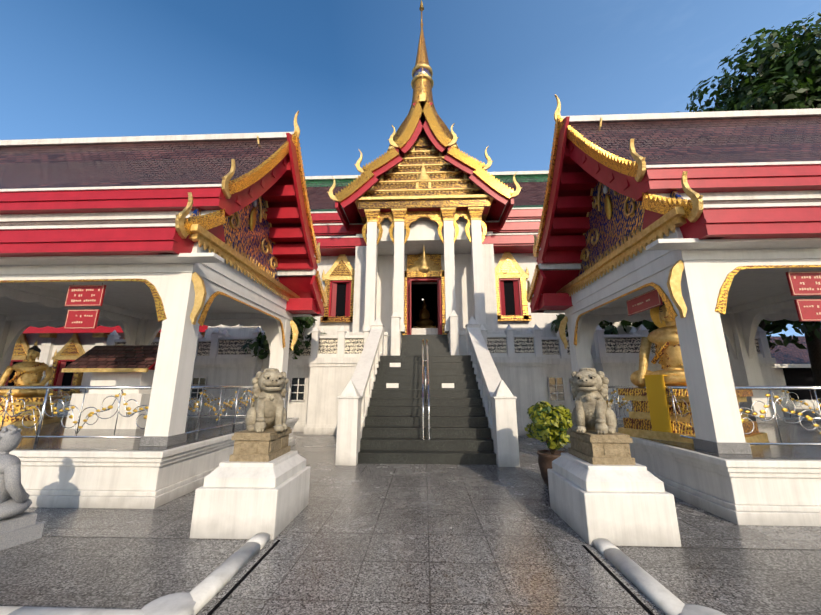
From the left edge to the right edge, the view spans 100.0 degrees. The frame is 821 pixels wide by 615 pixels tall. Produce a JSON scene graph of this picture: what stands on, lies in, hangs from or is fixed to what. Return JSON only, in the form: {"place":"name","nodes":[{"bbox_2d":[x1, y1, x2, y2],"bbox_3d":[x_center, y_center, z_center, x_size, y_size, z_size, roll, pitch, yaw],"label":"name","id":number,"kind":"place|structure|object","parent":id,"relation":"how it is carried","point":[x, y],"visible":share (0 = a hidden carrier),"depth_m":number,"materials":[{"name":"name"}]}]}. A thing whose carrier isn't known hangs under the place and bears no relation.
{"place":"outdoors","nodes":[
{"label":"outdoors","id":0,"kind":"place"},
{"bbox_2d":[5,325,207,416],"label":"hall","id":1,"kind":"structure","parent":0,"point":[60,348],"depth_m":17.88,"materials":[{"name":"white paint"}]},
{"bbox_2d":[0,409,820,614],"bbox_3d":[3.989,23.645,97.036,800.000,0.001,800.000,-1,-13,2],"label":"ground","id":2,"kind":"structure","parent":0,"point":[95,572],"depth_m":2.95,"materials":[{"name":"stone"}]},
{"bbox_2d":[0,425,43,550],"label":"stone monk","id":3,"kind":"object","parent":2,"relation":"on","point":[19,525],"visible":1,"depth_m":3.50},
{"bbox_2d":[9,417,298,508],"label":"pavilion platform","id":4,"kind":"structure","parent":2,"relation":"on","point":[125,479],"depth_m":4.63,"materials":[{"name":"white paint"}]},
{"bbox_2d":[0,417,291,450],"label":"pavilion floor","id":5,"kind":"structure","parent":4,"relation":"on","point":[55,429],"depth_m":6.07,"materials":[{"name":"stone"}]},
{"bbox_2d":[0,340,62,426],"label":"buddha statue","id":6,"kind":"object","parent":5,"relation":"on","point":[29,372],"visible":0.92,"depth_m":7.90,"materials":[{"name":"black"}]},
{"bbox_2d":[61,345,158,428],"bbox_3d":[-6.268,1.709,7.595,1.800,1.750,1.225,-1,-13,2],"label":"small shrine","id":7,"kind":"object","parent":5,"relation":"on","point":[124,365],"visible":0.77,"depth_m":7.20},
{"bbox_2d":[0,386,254,443],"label":"pavilion railing","id":8,"kind":"object","parent":5,"relation":"on","point":[72,407],"visible":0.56,"depth_m":5.38,"materials":[{"name":"metal"}]},
{"bbox_2d":[0,224,311,445],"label":"pavilion","id":9,"kind":"structure","parent":5,"relation":"on","point":[210,279],"depth_m":5.91,"materials":[{"name":"white paint"}]},
{"bbox_2d":[64,282,105,328],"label":"pavilion signs","id":10,"kind":"object","parent":9,"relation":"hanging from","point":[85,295],"visible":1,"depth_m":5.68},
{"bbox_2d":[0,132,324,315],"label":"pavilion roof","id":11,"kind":"structure","parent":9,"relation":"on","point":[100,196],"depth_m":7.17,"materials":[{"name":"red tile"}]},
{"bbox_2d":[175,110,327,312],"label":"gable","id":12,"kind":"structure","parent":11,"relation":"attached to","point":[243,229],"depth_m":7.91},
{"bbox_2d":[241,316,325,358],"bbox_3d":[-4.858,2.305,13.375,3.133,4.572,3.351,5,-14,-21],"label":"tree","id":13,"kind":"object","parent":2,"relation":"on","point":[262,341],"visible":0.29,"depth_m":12.55,"materials":[{"name":"green plant"}]},
{"bbox_2d":[0,532,725,614],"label":"kerbs","id":14,"kind":"structure","parent":2,"relation":"on","point":[207,589],"depth_m":2.52,"materials":[{"name":"paint"}]},
{"bbox_2d":[358,334,496,464],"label":"temple stairs","id":15,"kind":"structure","parent":2,"relation":"on","point":[460,431],"depth_m":8.44,"materials":[{"name":"grey stone"}]},
{"bbox_2d":[422,340,429,439],"bbox_3d":[0.394,2.018,8.993,0.178,2.712,2.712,-1,-13,2],"label":"stair handrail","id":16,"kind":"object","parent":15,"relation":"on","point":[427,361],"visible":0.9,"depth_m":8.28,"materials":[{"name":"metal"}]},
{"bbox_2d":[106,310,771,466],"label":"temple stair walls","id":17,"kind":"structure","parent":2,"relation":"on","point":[482,346],"depth_m":11.77,"materials":[{"name":"white paint"}]},
{"bbox_2d":[187,357,784,435],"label":"wall","id":18,"kind":"structure","parent":2,"relation":"on","point":[315,387],"depth_m":11.78,"materials":[{"name":"white paint"}]},
{"bbox_2d":[204,232,642,338],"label":"temple hall","id":19,"kind":"structure","parent":18,"relation":"on","point":[508,276],"depth_m":14.89,"materials":[{"name":"paint"}]},
{"bbox_2d":[304,170,548,255],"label":"roof","id":20,"kind":"structure","parent":19,"relation":"on","point":[517,231],"depth_m":15.88,"materials":[{"name":"red tile"}]},
{"bbox_2d":[355,194,492,332],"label":"columns","id":21,"kind":"structure","parent":18,"relation":"on","point":[400,227],"depth_m":13.54,"materials":[{"name":"white paint"}]},
{"bbox_2d":[335,146,513,229],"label":"roof","id":22,"kind":"structure","parent":21,"relation":"on","point":[498,211],"depth_m":14.62,"materials":[{"name":"red wood"}]},
{"bbox_2d":[386,0,458,153],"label":"temple spire","id":23,"kind":"structure","parent":22,"relation":"on","point":[422,70],"depth_m":19.39,"materials":[{"name":"gold metal"}]},
{"bbox_2d":[328,80,521,208],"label":"gable","id":24,"kind":"structure","parent":22,"relation":"attached to","point":[423,164],"depth_m":14.11,"materials":[{"name":"gold metal"}]},
{"bbox_2d":[551,314,657,336],"bbox_3d":[9.252,1.519,15.531,6.888,7.081,6.548,-1,-13,2],"label":"tree","id":25,"kind":"object","parent":2,"relation":"on","point":[610,329],"visible":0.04,"depth_m":13.54,"materials":[{"name":"green plant"}]},
{"bbox_2d":[564,420,820,525],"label":"pavilion platform","id":26,"kind":"structure","parent":2,"relation":"on","point":[771,492],"depth_m":4.07,"materials":[{"name":"white paint"}]},
{"bbox_2d":[544,207,820,453],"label":"pavilion","id":27,"kind":"structure","parent":26,"relation":"on","point":[714,294],"depth_m":5.11,"materials":[{"name":"white paint"}]},
{"bbox_2d":[530,108,820,312],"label":"pavilion roof","id":28,"kind":"structure","parent":27,"relation":"on","point":[753,174],"depth_m":6.76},
{"bbox_2d":[526,94,702,309],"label":"gable","id":29,"kind":"structure","parent":28,"relation":"attached to","point":[618,215],"depth_m":7.29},
{"bbox_2d":[626,268,820,320],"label":"pavilion signs","id":30,"kind":"object","parent":27,"relation":"hanging from","point":[804,283],"visible":1,"depth_m":5.04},
{"bbox_2d":[606,386,820,444],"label":"pavilion railing","id":31,"kind":"object","parent":26,"relation":"on","point":[785,410],"visible":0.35,"depth_m":4.75,"materials":[{"name":"metal"}]},
{"bbox_2d":[616,420,820,459],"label":"pavilion floor","id":32,"kind":"structure","parent":26,"relation":"on","point":[794,433],"depth_m":5.23,"materials":[{"name":"stone"}]},
{"bbox_2d":[618,300,768,445],"bbox_3d":[4.675,0.904,6.063,1.296,2.651,1.620,8,-15,-31],"label":"buddha statue","id":33,"kind":"object","parent":32,"relation":"on","point":[649,417],"visible":0.54,"depth_m":5.81,"materials":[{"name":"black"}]},
{"bbox_2d":[677,12,820,410],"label":"tree","id":34,"kind":"object","parent":2,"relation":"on","point":[789,88],"visible":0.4,"depth_m":13.80,"materials":[{"name":"green plant"}]},
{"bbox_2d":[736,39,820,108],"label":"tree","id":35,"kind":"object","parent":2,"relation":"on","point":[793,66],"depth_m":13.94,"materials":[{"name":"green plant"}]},
{"bbox_2d":[758,319,820,351],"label":"tree","id":36,"kind":"object","parent":2,"relation":"on","point":[774,327],"visible":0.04,"depth_m":13.16,"materials":[{"name":"green plant"}]},
{"bbox_2d":[769,336,817,408],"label":"building","id":37,"kind":"structure","parent":2,"relation":"on","point":[792,367],"depth_m":24.32,"materials":[{"name":"white paint"}]},
{"bbox_2d":[0,0,820,335],"label":"sky","id":38,"kind":"structure","parent":0,"point":[69,68],"materials":[{"name":"blue"}]},
{"bbox_2d":[25,435,820,614],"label":"paved courtyard","id":39,"kind":"structure","parent":0,"point":[411,539],"depth_m":3.50,"materials":[{"name":"stone"}]},
{"bbox_2d":[189,451,310,539],"bbox_3d":[-1.841,2.187,4.189,0.900,0.710,1.100,-1,-13,2],"label":"lion pedestal","id":40,"kind":"object","parent":39,"relation":"on","point":[241,500],"visible":0.85,"depth_m":3.68,"materials":[{"name":"white stone"}]},
{"bbox_2d":[229,427,291,461],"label":"lion plinth","id":41,"kind":"structure","parent":40,"relation":"on","point":[268,445],"depth_m":4.01,"materials":[{"name":"beige stone"}]},
{"bbox_2d":[245,368,288,432],"bbox_3d":[-1.836,1.186,4.462,0.492,0.782,0.693,7,-15,-29],"label":"guardian lion","id":42,"kind":"object","parent":41,"relation":"on","point":[267,410],"visible":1,"depth_m":4.28},
{"bbox_2d":[524,401,572,486],"bbox_3d":[2.348,2.212,5.655,0.834,1.310,0.826,-1,-13,2],"label":"potted shrub","id":43,"kind":"object","parent":39,"relation":"on","point":[548,420],"visible":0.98,"depth_m":5.49,"materials":[{"name":"green plant"}]},
{"bbox_2d":[547,453,680,546],"bbox_3d":[2.255,2.151,4.031,0.900,0.710,1.100,-1,-13,2],"label":"lion pedestal","id":44,"kind":"object","parent":39,"relation":"on","point":[624,505],"visible":0.94,"depth_m":3.53,"materials":[{"name":"white paint"}]},
{"bbox_2d":[566,428,635,464],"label":"lion plinth","id":45,"kind":"structure","parent":44,"relation":"on","point":[593,447],"depth_m":3.85,"materials":[{"name":"beige stone"}]},
{"bbox_2d":[569,368,616,434],"bbox_3d":[2.254,1.150,4.304,0.492,0.782,0.693,-9,-15,33],"label":"guardian lion","id":46,"kind":"object","parent":45,"relation":"on","point":[592,410],"visible":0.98,"depth_m":4.12}
]}

